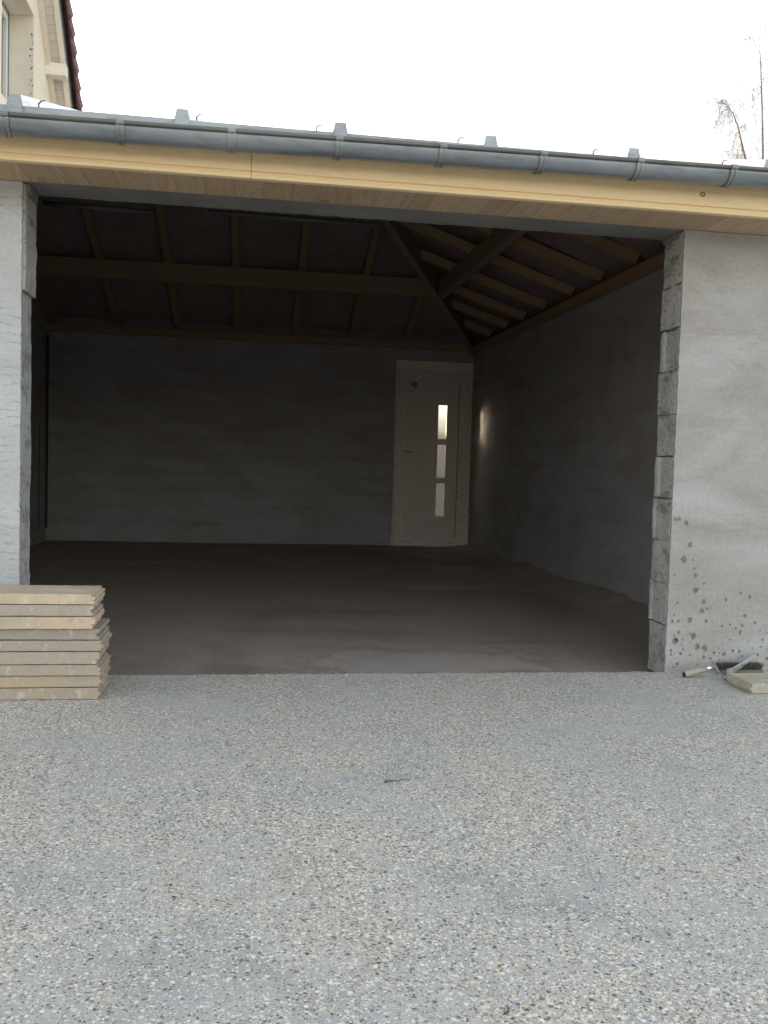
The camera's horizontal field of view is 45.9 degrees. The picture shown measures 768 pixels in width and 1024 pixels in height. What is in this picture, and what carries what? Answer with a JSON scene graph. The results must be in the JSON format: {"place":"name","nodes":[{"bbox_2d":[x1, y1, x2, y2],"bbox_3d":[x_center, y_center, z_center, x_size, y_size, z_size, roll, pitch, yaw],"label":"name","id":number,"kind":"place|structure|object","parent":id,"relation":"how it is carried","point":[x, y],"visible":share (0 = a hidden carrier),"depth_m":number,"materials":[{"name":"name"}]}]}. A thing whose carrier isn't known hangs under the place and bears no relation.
{"place":"outdoors","nodes":[
{"label":"outdoors","id":0,"kind":"place"},
{"bbox_2d":[29,540,652,674],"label":"floor","id":1,"kind":"structure","parent":0,"point":[179,608],"depth_m":6.09,"materials":[{"name":"grey concrete"}]},
{"bbox_2d":[0,671,767,1023],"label":"driveway","id":2,"kind":"structure","parent":0,"point":[278,849],"depth_m":2.19,"materials":[{"name":"grey gravel"}]},
{"bbox_2d":[0,673,109,699],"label":"concrete plank","id":3,"kind":"object","parent":2,"relation":"on","point":[49,693],"visible":0.55,"depth_m":3.46,"materials":[{"name":"beige concrete"}]},
{"bbox_2d":[0,665,109,687],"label":"concrete plank","id":4,"kind":"object","parent":3,"relation":"on","point":[44,681],"visible":0.52,"depth_m":3.46,"materials":[{"name":"beige concrete"}]},
{"bbox_2d":[0,652,110,675],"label":"concrete plank","id":5,"kind":"object","parent":4,"relation":"on","point":[99,667],"visible":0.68,"depth_m":3.45,"materials":[{"name":"beige concrete"}]},
{"bbox_2d":[0,642,108,664],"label":"concrete plank","id":6,"kind":"object","parent":5,"relation":"on","point":[46,657],"visible":0.61,"depth_m":3.45,"materials":[{"name":"beige concrete"}]},
{"bbox_2d":[0,629,111,651],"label":"concrete plank","id":7,"kind":"object","parent":6,"relation":"on","point":[52,645],"visible":0.62,"depth_m":3.45,"materials":[{"name":"beige concrete"}]},
{"bbox_2d":[0,618,108,639],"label":"concrete plank","id":8,"kind":"object","parent":7,"relation":"on","point":[99,630],"visible":0.56,"depth_m":3.46,"materials":[{"name":"grey concrete"}]},
{"bbox_2d":[0,607,103,628],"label":"concrete plank","id":9,"kind":"object","parent":8,"relation":"on","point":[48,622],"visible":0.66,"depth_m":3.43,"materials":[{"name":"beige concrete"}]},
{"bbox_2d":[0,597,102,615],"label":"concrete plank","id":10,"kind":"object","parent":9,"relation":"on","point":[46,610],"visible":0.66,"depth_m":3.44,"materials":[{"name":"grey concrete"}]},
{"bbox_2d":[0,585,104,604],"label":"concrete plank","id":11,"kind":"object","parent":10,"relation":"on","point":[51,594],"visible":1,"depth_m":3.46,"materials":[{"name":"beige concrete"}]},
{"bbox_2d":[119,670,716,677],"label":"mortar crumbs","id":12,"kind":"object","parent":2,"relation":"on","point":[462,673],"visible":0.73,"depth_m":4.11,"materials":[{"name":"concrete"}]},
{"bbox_2d":[682,654,756,680],"bbox_3d":[1.589,0.719,4.177,0.434,0.089,0.121,1,3,-20],"label":"trowel","id":13,"kind":"object","parent":2,"relation":"on","point":[698,670],"visible":0.96,"depth_m":4.15,"materials":[{"name":"beige plastic"}]},
{"bbox_2d":[716,661,763,674],"bbox_3d":[1.674,0.735,4.260,0.234,0.057,0.065,1,3,-9],"label":"brush","id":14,"kind":"object","parent":2,"relation":"on","point":[749,667],"visible":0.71,"depth_m":4.25,"materials":[{"name":"brown wood"}]},
{"bbox_2d":[725,673,767,693],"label":"concrete plank","id":15,"kind":"object","parent":2,"relation":"on","point":[754,683],"visible":1,"depth_m":3.96,"materials":[{"name":"beige concrete"}]},
{"bbox_2d":[70,0,767,159],"label":"sky","id":16,"kind":"structure","parent":0,"point":[526,74],"materials":[{"name":"white"}]},
{"label":"ground","id":17,"kind":"structure","parent":0,"visible":0},
{"bbox_2d":[0,0,82,110],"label":"house","id":18,"kind":"structure","parent":17,"relation":"on","point":[38,54],"depth_m":10.34,"materials":[{"name":"beige paint"}]},
{"bbox_2d":[1,1,8,100],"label":"window","id":19,"kind":"structure","parent":18,"relation":"in","point":[5,14],"depth_m":9.95,"materials":[{"name":"white glass"}]},
{"bbox_2d":[0,94,767,671],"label":"garage","id":20,"kind":"structure","parent":17,"relation":"on","point":[554,362],"depth_m":8.01,"materials":[{"name":"concrete"}]},
{"bbox_2d":[391,360,473,546],"bbox_3d":[0.595,-0.703,11.108,0.974,2.260,0.117,1,3,-9],"label":"door","id":21,"kind":"structure","parent":20,"relation":"in","point":[434,400],"depth_m":11.09,"materials":[{"name":"white plastic"}]},
{"bbox_2d":[693,11,767,159],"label":"birch tree","id":22,"kind":"object","parent":17,"relation":"on","point":[739,135],"visible":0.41,"depth_m":27.26,"materials":[{"name":"brown plant"}]}
]}

